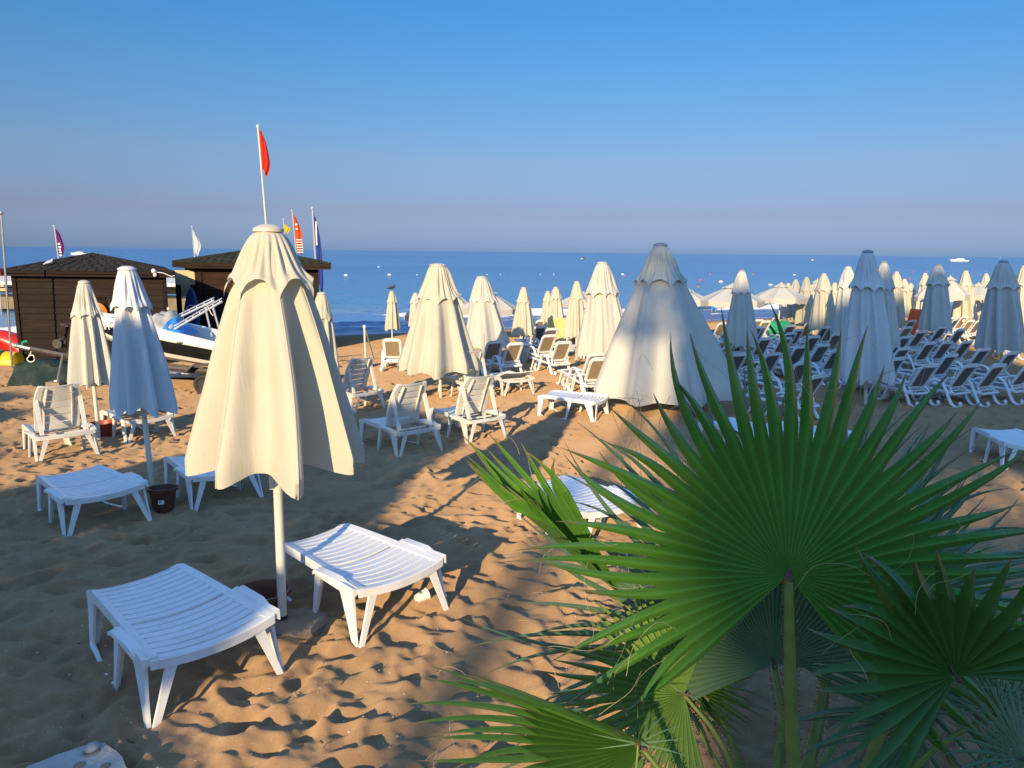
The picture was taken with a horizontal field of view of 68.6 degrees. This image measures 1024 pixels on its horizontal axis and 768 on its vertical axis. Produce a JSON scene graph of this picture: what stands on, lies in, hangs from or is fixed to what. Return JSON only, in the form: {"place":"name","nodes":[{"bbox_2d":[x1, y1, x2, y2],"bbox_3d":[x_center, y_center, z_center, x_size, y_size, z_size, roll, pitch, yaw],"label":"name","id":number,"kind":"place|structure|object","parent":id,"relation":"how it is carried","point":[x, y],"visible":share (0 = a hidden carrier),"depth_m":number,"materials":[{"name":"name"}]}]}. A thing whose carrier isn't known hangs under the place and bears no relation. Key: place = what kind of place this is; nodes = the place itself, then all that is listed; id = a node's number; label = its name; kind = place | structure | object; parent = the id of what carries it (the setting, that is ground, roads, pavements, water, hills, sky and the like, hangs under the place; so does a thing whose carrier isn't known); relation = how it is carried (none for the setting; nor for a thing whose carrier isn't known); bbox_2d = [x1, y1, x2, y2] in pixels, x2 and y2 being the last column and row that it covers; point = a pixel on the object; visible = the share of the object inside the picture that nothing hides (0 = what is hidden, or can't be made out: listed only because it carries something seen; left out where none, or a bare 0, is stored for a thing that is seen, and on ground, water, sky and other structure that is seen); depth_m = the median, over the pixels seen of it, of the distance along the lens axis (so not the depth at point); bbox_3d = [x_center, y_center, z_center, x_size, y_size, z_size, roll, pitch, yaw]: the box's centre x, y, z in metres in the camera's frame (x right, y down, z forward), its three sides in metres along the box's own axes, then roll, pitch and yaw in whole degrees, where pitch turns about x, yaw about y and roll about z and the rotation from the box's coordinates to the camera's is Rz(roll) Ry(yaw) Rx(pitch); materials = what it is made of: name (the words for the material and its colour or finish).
{"place":"outdoors","nodes":[
{"label":"outdoors","id":0,"kind":"place"},
{"bbox_2d":[0,315,1023,767],"bbox_3d":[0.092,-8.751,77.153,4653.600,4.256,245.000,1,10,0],"label":"sand","id":1,"kind":"structure","parent":0,"point":[54,671],"depth_m":6.61,"materials":[{"name":"beige sand"}]},
{"bbox_2d":[0,211,12,367],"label":"mast","id":2,"kind":"object","parent":1,"relation":"on","point":[6,286],"visible":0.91,"depth_m":22.60,"materials":[{"name":"metal"}]},
{"bbox_2d":[0,330,18,351],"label":"inflatable ring","id":3,"kind":"object","parent":1,"relation":"on","point":[4,339],"visible":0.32,"depth_m":25.74,"materials":[{"name":"red plastic"}]},
{"bbox_2d":[0,350,24,365],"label":"inflatable buoy","id":4,"kind":"object","parent":1,"relation":"on","point":[18,357],"visible":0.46,"depth_m":23.89,"materials":[{"name":"yellow plastic"}]},
{"bbox_2d":[7,359,97,386],"bbox_3d":[-11.924,-0.283,19.915,2.372,0.624,1.200,1,10,0],"label":"tarpaulin","id":5,"kind":"object","parent":1,"relation":"on","point":[39,372],"visible":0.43,"depth_m":19.71,"materials":[{"name":"green fabric"}]},
{"bbox_2d":[22,382,100,461],"bbox_3d":[-7.311,0.555,11.980,0.900,1.202,1.360,-9,11,-44],"label":"plastic lounger","id":6,"kind":"object","parent":1,"relation":"on","point":[63,424],"visible":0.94,"depth_m":11.75,"materials":[{"name":"white plastic"}]},
{"bbox_2d":[26,743,126,767],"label":"lounger","id":7,"kind":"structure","parent":1,"relation":"on","point":[104,755],"depth_m":4.02,"materials":[{"name":"white plastic"}]},
{"bbox_2d":[0,253,174,362],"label":"beach hut","id":8,"kind":"object","parent":1,"relation":"on","point":[43,297],"visible":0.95,"depth_m":24.25,"materials":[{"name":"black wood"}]},
{"bbox_2d":[67,280,110,438],"bbox_3d":[-7.254,-0.331,13.010,0.739,2.922,0.690,1,10,0],"label":"closed parasol","id":9,"kind":"object","parent":1,"relation":"on","point":[89,359],"visible":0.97,"depth_m":12.76,"materials":[{"name":"white fabric"}]},
{"bbox_2d":[35,464,151,535],"bbox_3d":[-4.842,1.306,8.553,1.360,0.499,0.900,6,11,43],"label":"plastic lounger","id":10,"kind":"object","parent":1,"relation":"on","point":[93,484],"visible":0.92,"depth_m":8.36,"materials":[{"name":"white plastic"}]},
{"bbox_2d":[89,420,111,436],"bbox_3d":[-7.346,0.834,13.444,0.426,0.300,0.422,1,10,0],"label":"flower pot","id":11,"kind":"object","parent":1,"relation":"on","point":[105,428],"visible":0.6,"depth_m":13.37,"materials":[{"name":"red plastic"}]},
{"bbox_2d":[13,323,208,393],"bbox_3d":[-9.456,-0.538,19.178,6.478,2.023,2.090,1,10,0],"label":"boat trailer","id":12,"kind":"object","parent":1,"relation":"on","point":[198,382],"visible":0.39,"depth_m":19.03,"materials":[{"name":"metal"}]},
{"bbox_2d":[100,297,222,363],"bbox_3d":[-8.454,-1.267,19.048,4.050,1.959,1.970,1,10,0],"label":"motorboat","id":13,"kind":"object","parent":12,"relation":"on","point":[195,348],"visible":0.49,"depth_m":18.24,"materials":[{"name":"white plastic"}]},
{"bbox_2d":[152,310,196,328],"bbox_3d":[-8.784,-1.609,18.886,1.123,0.491,1.300,1,10,0],"label":"boat cover","id":14,"kind":"object","parent":13,"relation":"on","point":[161,319],"visible":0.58,"depth_m":18.63,"materials":[{"name":"white fabric"}]},
{"bbox_2d":[163,316,198,334],"bbox_3d":[-8.365,-1.455,18.659,0.716,0.444,1.000,1,10,0],"label":"blue tarp","id":15,"kind":"object","parent":13,"relation":"in","point":[187,329],"visible":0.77,"depth_m":18.52,"materials":[{"name":"blue plastic"}]},
{"bbox_2d":[100,409,176,443],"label":"plastic lounger","id":16,"kind":"object","parent":1,"relation":"on","point":[136,422],"visible":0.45,"depth_m":13.25,"materials":[{"name":"white plastic"}]},
{"bbox_2d":[109,266,177,485],"bbox_3d":[-4.566,0.066,9.293,0.714,3.024,0.727,5,11,22],"label":"closed parasol","id":17,"kind":"object","parent":1,"relation":"on","point":[140,378],"visible":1,"depth_m":9.05,"materials":[{"name":"white fabric"}]},
{"bbox_2d":[146,484,178,513],"bbox_3d":[-4.155,1.373,8.931,0.347,0.300,0.345,1,6,0],"label":"flower pot","id":18,"kind":"object","parent":1,"relation":"on","point":[162,497],"visible":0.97,"depth_m":8.83,"materials":[{"name":"brown plastic"}]},
{"bbox_2d":[86,563,283,728],"bbox_3d":[-2.314,1.709,5.149,1.360,0.499,0.900,8,12,42],"label":"plastic lounger","id":19,"kind":"object","parent":1,"relation":"on","point":[170,619],"visible":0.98,"depth_m":4.96,"materials":[{"name":"white plastic"}]},
{"bbox_2d":[184,288,199,324],"bbox_3d":[-11.702,-2.331,27.407,0.599,2.350,0.320,1,10,0],"label":"surfboard","id":20,"kind":"object","parent":1,"relation":"on","point":[191,301],"visible":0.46,"depth_m":27.33,"materials":[{"name":"blue plastic"}]},
{"bbox_2d":[163,456,263,510],"bbox_3d":[-3.901,1.201,9.633,0.900,0.499,1.360,-8,11,-42],"label":"plastic lounger","id":21,"kind":"object","parent":1,"relation":"on","point":[177,463],"visible":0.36,"depth_m":9.33,"materials":[{"name":"white plastic"}]},
{"bbox_2d":[172,250,330,328],"bbox_3d":[-9.786,-3.104,30.186,6.480,4.658,5.625,1,10,0],"label":"beach kiosk","id":22,"kind":"object","parent":1,"relation":"on","point":[205,277],"visible":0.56,"depth_m":27.75,"materials":[{"name":"brown wood"}]},
{"bbox_2d":[256,124,269,223],"bbox_3d":[-11.548,-7.087,35.327,0.541,9.836,0.163,1,10,0],"label":"flag","id":23,"kind":"object","parent":1,"relation":"on","point":[264,158],"visible":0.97,"depth_m":34.73,"materials":[{"name":"red fabric"}]},
{"bbox_2d":[239,578,290,607],"bbox_3d":[-1.948,1.733,5.900,0.425,0.260,0.367,1,13,0],"label":"flower pot","id":24,"kind":"object","parent":1,"relation":"on","point":[266,588],"visible":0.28,"depth_m":6.02,"materials":[{"name":"brown plastic"}]},
{"bbox_2d":[185,224,364,638],"bbox_3d":[-1.798,0.437,5.565,1.338,3.181,1.374,1,10,0],"label":"closed parasol","id":25,"kind":"object","parent":1,"relation":"on","point":[274,403],"visible":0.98,"depth_m":5.20,"materials":[{"name":"beige fabric"}]},
{"bbox_2d":[291,209,302,254],"bbox_3d":[-11.250,-5.891,39.595,0.589,6.494,0.152,1,10,0],"label":"flag","id":26,"kind":"object","parent":1,"relation":"on","point":[297,237],"visible":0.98,"depth_m":39.25,"materials":[{"name":"orange fabric"}]},
{"bbox_2d":[311,206,322,291],"bbox_3d":[-9.734,-5.640,37.610,0.503,6.371,0.181,1,10,0],"label":"flagpole","id":27,"kind":"object","parent":1,"relation":"on","point":[317,247],"visible":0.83,"depth_m":37.38,"materials":[{"name":"silver metal"}]},
{"bbox_2d":[315,292,339,372],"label":"closed parasol","id":28,"kind":"object","parent":1,"relation":"on","point":[323,306],"visible":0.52,"depth_m":14.83,"materials":[{"name":"beige fabric"}]},
{"bbox_2d":[343,356,384,413],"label":"plastic lounger","id":29,"kind":"object","parent":1,"relation":"on","point":[351,385],"visible":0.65,"depth_m":16.30,"materials":[{"name":"white plastic"}]},
{"bbox_2d":[285,523,448,647],"bbox_3d":[-1.289,1.586,6.175,1.360,0.499,0.900,7,12,43],"label":"plastic lounger","id":30,"kind":"object","parent":1,"relation":"on","point":[349,562],"visible":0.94,"depth_m":5.96,"materials":[{"name":"white plastic"}]},
{"bbox_2d":[380,338,404,371],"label":"sling lounger","id":31,"kind":"object","parent":1,"relation":"on","point":[392,349],"visible":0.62,"depth_m":22.72,"materials":[{"name":"white plastic"}]},
{"bbox_2d":[385,291,399,337],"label":"closed parasol","id":32,"kind":"object","parent":1,"relation":"on","point":[392,321],"visible":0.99,"depth_m":28.95,"materials":[{"name":"beige fabric"}]},
{"bbox_2d":[359,381,442,456],"bbox_3d":[-1.945,0.516,12.694,0.900,1.202,1.469,-8,11,-40],"label":"plastic lounger","id":33,"kind":"object","parent":1,"relation":"on","point":[392,420],"visible":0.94,"depth_m":12.41,"materials":[{"name":"white plastic"}]},
{"bbox_2d":[397,263,478,397],"bbox_3d":[-1.713,-1.172,17.741,1.900,3.333,2.081,-4,11,-22],"label":"closed parasol","id":34,"kind":"object","parent":1,"relation":"on","point":[437,344],"visible":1,"depth_m":17.25,"materials":[{"name":"beige fabric"}]},
{"bbox_2d":[438,349,493,396],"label":"plastic lounger","id":35,"kind":"object","parent":1,"relation":"on","point":[458,379],"visible":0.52,"depth_m":18.09,"materials":[{"name":"white plastic"}]},
{"bbox_2d":[429,374,506,443],"bbox_3d":[-0.865,0.378,13.829,0.900,1.202,1.469,-7,11,-38],"label":"plastic lounger","id":36,"kind":"object","parent":1,"relation":"on","point":[460,409],"visible":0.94,"depth_m":13.54,"materials":[{"name":"white plastic"}]},
{"bbox_2d":[466,276,509,349],"bbox_3d":[-0.812,-1.966,24.150,1.550,2.997,1.727,1,10,0],"label":"closed parasol","id":37,"kind":"object","parent":1,"relation":"on","point":[485,325],"visible":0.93,"depth_m":23.75,"materials":[{"name":"white fabric"}]},
{"bbox_2d":[460,292,515,315],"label":"open parasol","id":38,"kind":"object","parent":1,"relation":"on","point":[506,308],"visible":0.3,"depth_m":30.33,"materials":[{"name":"white fabric"}]},
{"bbox_2d":[471,340,506,374],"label":"sling lounger","id":39,"kind":"object","parent":1,"relation":"on","point":[492,348],"visible":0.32,"depth_m":22.21,"materials":[{"name":"white plastic"}]},
{"bbox_2d":[485,342,525,372],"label":"sling lounger","id":40,"kind":"object","parent":1,"relation":"on","point":[511,356],"visible":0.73,"depth_m":21.84,"materials":[{"name":"white plastic"}]},
{"bbox_2d":[487,370,534,395],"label":"plastic lounger","id":41,"kind":"object","parent":1,"relation":"on","point":[505,376],"visible":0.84,"depth_m":18.56,"materials":[{"name":"white plastic"}]},
{"bbox_2d":[5,447,1021,767],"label":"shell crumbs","id":42,"kind":"object","parent":1,"relation":"on","point":[347,675],"visible":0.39,"depth_m":5.26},
{"bbox_2d":[511,287,534,361],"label":"closed parasol","id":43,"kind":"object","parent":1,"relation":"on","point":[523,323],"visible":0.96,"depth_m":24.58,"materials":[{"name":"beige fabric"}]},
{"bbox_2d":[515,326,546,347],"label":"sling lounger","id":44,"kind":"object","parent":1,"relation":"on","point":[539,332],"visible":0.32,"depth_m":27.95,"materials":[{"name":"white plastic"}]},
{"bbox_2d":[520,334,559,364],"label":"sling lounger","id":45,"kind":"object","parent":1,"relation":"on","point":[547,343],"visible":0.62,"depth_m":24.43,"materials":[{"name":"white plastic"}]},
{"bbox_2d":[540,291,550,323],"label":"closed parasol","id":46,"kind":"object","parent":1,"relation":"on","point":[545,308],"visible":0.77,"depth_m":30.81,"materials":[{"name":"beige fabric"}]},
{"bbox_2d":[529,341,571,374],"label":"sling lounger","id":47,"kind":"object","parent":1,"relation":"on","point":[560,352],"visible":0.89,"depth_m":22.31,"materials":[{"name":"white plastic"}]},
{"bbox_2d":[547,287,563,341],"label":"closed parasol","id":48,"kind":"object","parent":1,"relation":"on","point":[555,308],"visible":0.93,"depth_m":28.68,"materials":[{"name":"beige fabric"}]},
{"bbox_2d":[548,318,566,340],"bbox_3d":[1.784,-2.073,28.628,0.850,0.887,0.319,1,10,0],"label":"towel","id":49,"kind":"object","parent":48,"relation":"hanging from","point":[559,323],"visible":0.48,"depth_m":28.62,"materials":[{"name":"yellow fabric"}]},
{"bbox_2d":[537,390,608,421],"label":"plastic lounger","id":50,"kind":"object","parent":1,"relation":"on","point":[588,399],"visible":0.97,"depth_m":15.80,"materials":[{"name":"white plastic"}]},
{"bbox_2d":[564,281,584,362],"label":"closed parasol","id":51,"kind":"object","parent":1,"relation":"on","point":[574,316],"visible":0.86,"depth_m":24.58,"materials":[{"name":"beige fabric"}]},
{"bbox_2d":[517,474,643,535],"bbox_3d":[0.697,1.393,8.260,0.900,0.499,1.360,-6,8,-33],"label":"plastic lounger","id":52,"kind":"object","parent":1,"relation":"on","point":[576,488],"visible":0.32,"depth_m":8.08,"materials":[{"name":"white plastic"}]},
{"bbox_2d":[556,352,605,391],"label":"sling lounger","id":53,"kind":"object","parent":1,"relation":"on","point":[572,370],"visible":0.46,"depth_m":19.24,"materials":[{"name":"white plastic"}]},
{"bbox_2d":[563,357,604,392],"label":"sling lounger","id":54,"kind":"object","parent":1,"relation":"on","point":[593,369],"visible":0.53,"depth_m":18.25,"materials":[{"name":"white plastic"}]},
{"bbox_2d":[575,261,622,358],"bbox_3d":[2.768,-1.885,22.252,1.565,3.457,1.681,-4,11,-26],"label":"closed parasol","id":55,"kind":"object","parent":1,"relation":"on","point":[603,314],"visible":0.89,"depth_m":21.82,"materials":[{"name":"white fabric"}]},
{"bbox_2d":[590,700,689,767],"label":"palm seedling","id":56,"kind":"object","parent":1,"relation":"on","point":[637,744],"visible":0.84,"depth_m":2.44,"materials":[{"name":"green plant"}]},
{"bbox_2d":[594,243,731,406],"bbox_3d":[3.346,-1.169,16.430,3.130,3.786,3.131,1,10,0],"label":"closed parasol","id":57,"kind":"object","parent":1,"relation":"on","point":[661,307],"visible":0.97,"depth_m":15.67,"materials":[{"name":"white fabric"}]},
{"bbox_2d":[399,301,1023,767],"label":"fan palm","id":58,"kind":"object","parent":1,"relation":"on","point":[793,547],"visible":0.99,"depth_m":2.78,"materials":[{"name":"green plant"}]},
{"bbox_2d":[699,283,764,307],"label":"open parasol","id":59,"kind":"object","parent":1,"relation":"on","point":[721,298],"visible":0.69,"depth_m":30.22,"materials":[{"name":"white fabric"}]},
{"bbox_2d":[733,352,748,389],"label":"sling lounger","id":60,"kind":"object","parent":1,"relation":"on","point":[739,359],"visible":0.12,"depth_m":19.39,"materials":[{"name":"white plastic"}]},
{"bbox_2d":[726,269,757,367],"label":"closed parasol","id":61,"kind":"object","parent":1,"relation":"on","point":[741,323],"visible":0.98,"depth_m":23.26,"materials":[{"name":"white fabric"}]},
{"bbox_2d":[724,337,771,369],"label":"sling lounger","id":62,"kind":"object","parent":1,"relation":"on","point":[764,343],"visible":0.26,"depth_m":23.76,"materials":[{"name":"white plastic"}]},
{"bbox_2d":[739,352,781,391],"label":"sling lounger","id":63,"kind":"object","parent":1,"relation":"on","point":[772,359],"visible":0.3,"depth_m":19.54,"materials":[{"name":"white plastic"}]},
{"bbox_2d":[753,345,804,375],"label":"sling lounger","id":64,"kind":"object","parent":1,"relation":"on","point":[797,353],"visible":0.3,"depth_m":21.46,"materials":[{"name":"white plastic"}]},
{"bbox_2d":[746,361,813,399],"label":"sling lounger","id":65,"kind":"object","parent":1,"relation":"on","point":[779,384],"visible":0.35,"depth_m":17.79,"materials":[{"name":"white plastic"}]},
{"bbox_2d":[755,282,807,337],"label":"open parasol","id":66,"kind":"object","parent":1,"relation":"on","point":[781,293],"visible":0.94,"depth_m":31.18,"materials":[{"name":"white fabric"}]},
{"bbox_2d":[746,373,825,421],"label":"sling lounger","id":67,"kind":"object","parent":1,"relation":"on","point":[817,380],"visible":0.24,"depth_m":15.56,"materials":[{"name":"white plastic"}]},
{"bbox_2d":[786,279,799,324],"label":"closed parasol","id":68,"kind":"object","parent":1,"relation":"on","point":[791,309],"visible":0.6,"depth_m":33.35,"materials":[{"name":"beige fabric"}]},
{"bbox_2d":[775,343,830,377],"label":"sling lounger","id":69,"kind":"object","parent":1,"relation":"on","point":[818,351],"visible":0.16,"depth_m":21.91,"materials":[{"name":"white plastic"}]},
{"bbox_2d":[794,277,812,323],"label":"closed parasol","id":70,"kind":"object","parent":1,"relation":"on","point":[803,312],"visible":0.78,"depth_m":31.85,"materials":[{"name":"beige fabric"}]},
{"bbox_2d":[808,273,834,330],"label":"closed parasol","id":71,"kind":"object","parent":1,"relation":"on","point":[822,309],"visible":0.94,"depth_m":28.57,"materials":[{"name":"beige fabric"}]},
{"bbox_2d":[811,349,846,385],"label":"sling lounger","id":72,"kind":"object","parent":1,"relation":"on","point":[827,366],"visible":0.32,"depth_m":20.50,"materials":[{"name":"white plastic"}]},
{"bbox_2d":[830,266,853,336],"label":"closed parasol","id":73,"kind":"object","parent":1,"relation":"on","point":[841,303],"visible":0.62,"depth_m":25.70,"materials":[{"name":"white fabric"}]},
{"bbox_2d":[839,250,895,403],"bbox_3d":[8.202,-1.190,17.136,1.173,3.697,1.237,1,10,0],"label":"closed parasol","id":74,"kind":"object","parent":1,"relation":"on","point":[866,306],"visible":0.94,"depth_m":16.86,"materials":[{"name":"white fabric"}]},
{"bbox_2d":[837,357,905,398],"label":"sling lounger","id":75,"kind":"object","parent":1,"relation":"on","point":[898,361],"visible":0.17,"depth_m":18.61,"materials":[{"name":"white plastic"}]},
{"bbox_2d":[878,261,900,347],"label":"closed parasol","id":76,"kind":"object","parent":1,"relation":"on","point":[886,278],"visible":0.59,"depth_m":23.05,"materials":[{"name":"white fabric"}]},
{"bbox_2d":[892,271,904,325],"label":"closed parasol","id":77,"kind":"object","parent":1,"relation":"on","point":[898,294],"visible":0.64,"depth_m":32.20,"materials":[{"name":"beige fabric"}]},
{"bbox_2d":[868,363,939,407],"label":"sling lounger","id":78,"kind":"object","parent":1,"relation":"on","point":[929,372],"visible":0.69,"depth_m":17.43,"materials":[{"name":"white plastic"}]},
{"bbox_2d":[902,279,911,327],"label":"closed parasol","id":79,"kind":"object","parent":1,"relation":"on","point":[907,297],"visible":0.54,"depth_m":35.57,"materials":[{"name":"beige fabric"}]},
{"bbox_2d":[906,330,926,354],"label":"sling lounger","id":80,"kind":"object","parent":1,"relation":"on","point":[915,340],"visible":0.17,"depth_m":26.75,"materials":[{"name":"white plastic"}]},
{"bbox_2d":[901,341,936,369],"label":"sling lounger","id":81,"kind":"object","parent":1,"relation":"on","point":[924,352],"visible":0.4,"depth_m":22.78,"materials":[{"name":"white plastic"}]},
{"bbox_2d":[895,353,958,391],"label":"sling lounger","id":82,"kind":"object","parent":1,"relation":"on","point":[947,361],"visible":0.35,"depth_m":19.61,"materials":[{"name":"white plastic"}]},
{"bbox_2d":[903,341,953,372],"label":"sling lounger","id":83,"kind":"object","parent":1,"relation":"on","point":[940,352],"visible":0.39,"depth_m":23.08,"materials":[{"name":"white plastic"}]},
{"bbox_2d":[919,264,952,349],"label":"closed parasol","id":84,"kind":"object","parent":1,"relation":"on","point":[935,315],"visible":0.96,"depth_m":28.95,"materials":[{"name":"white fabric"}]},
{"bbox_2d":[900,363,978,407],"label":"sling lounger","id":85,"kind":"object","parent":1,"relation":"on","point":[961,378],"visible":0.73,"depth_m":17.50,"materials":[{"name":"white plastic"}]},
{"bbox_2d":[915,328,966,354],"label":"sling lounger","id":86,"kind":"object","parent":1,"relation":"on","point":[957,335],"visible":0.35,"depth_m":27.81,"materials":[{"name":"white plastic"}]},
{"bbox_2d":[915,340,972,373],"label":"sling lounger","id":87,"kind":"object","parent":1,"relation":"on","point":[962,348],"visible":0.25,"depth_m":23.20,"materials":[{"name":"white plastic"}]},
{"bbox_2d":[943,276,970,335],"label":"open parasol","id":88,"kind":"object","parent":1,"relation":"on","point":[957,291],"visible":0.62,"depth_m":33.18,"materials":[{"name":"white fabric"}]},
{"bbox_2d":[930,348,990,378],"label":"sling lounger","id":89,"kind":"object","parent":1,"relation":"on","point":[980,355],"visible":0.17,"depth_m":21.03,"materials":[{"name":"white plastic"}]},
{"bbox_2d":[951,270,977,325],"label":"closed parasol","id":90,"kind":"object","parent":1,"relation":"on","point":[960,309],"visible":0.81,"depth_m":34.48,"materials":[{"name":"beige fabric"}]},
{"bbox_2d":[933,363,1007,407],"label":"sling lounger","id":91,"kind":"object","parent":1,"relation":"on","point":[990,377],"visible":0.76,"depth_m":17.52,"materials":[{"name":"white plastic"}]},
{"bbox_2d":[973,282,986,324],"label":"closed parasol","id":92,"kind":"object","parent":1,"relation":"on","point":[979,291],"visible":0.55,"depth_m":35.26,"materials":[{"name":"white fabric"}]},
{"bbox_2d":[949,351,1018,383],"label":"sling lounger","id":93,"kind":"object","parent":1,"relation":"on","point":[1008,358],"visible":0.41,"depth_m":20.41,"materials":[{"name":"white plastic"}]},
{"bbox_2d":[962,367,1023,404],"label":"sling lounger","id":94,"kind":"object","parent":1,"relation":"on","point":[1017,381],"visible":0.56,"depth_m":17.95,"materials":[{"name":"white plastic"}]},
{"bbox_2d":[969,427,1023,469],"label":"plastic lounger","id":95,"kind":"object","parent":1,"relation":"on","point":[1010,440],"visible":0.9,"depth_m":11.98,"materials":[{"name":"white plastic"}]},
{"bbox_2d":[974,260,1023,360],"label":"closed parasol","id":96,"kind":"object","parent":1,"relation":"on","point":[1000,329],"visible":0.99,"depth_m":22.82,"materials":[{"name":"white fabric"}]},
{"bbox_2d":[1016,265,1023,322],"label":"closed parasol","id":97,"kind":"object","parent":1,"relation":"on","point":[1020,277],"visible":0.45,"depth_m":29.41,"materials":[{"name":"beige fabric"}]},
{"bbox_2d":[0,247,1023,334],"bbox_3d":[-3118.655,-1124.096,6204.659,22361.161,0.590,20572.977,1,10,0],"label":"sea","id":98,"kind":"structure","parent":0,"point":[357,294],"depth_m":171.18,"materials":[{"name":"liquid"}]},
{"bbox_2d":[0,0,1023,256],"label":"sky","id":99,"kind":"structure","parent":0,"point":[765,127],"materials":[{"name":"blue"}]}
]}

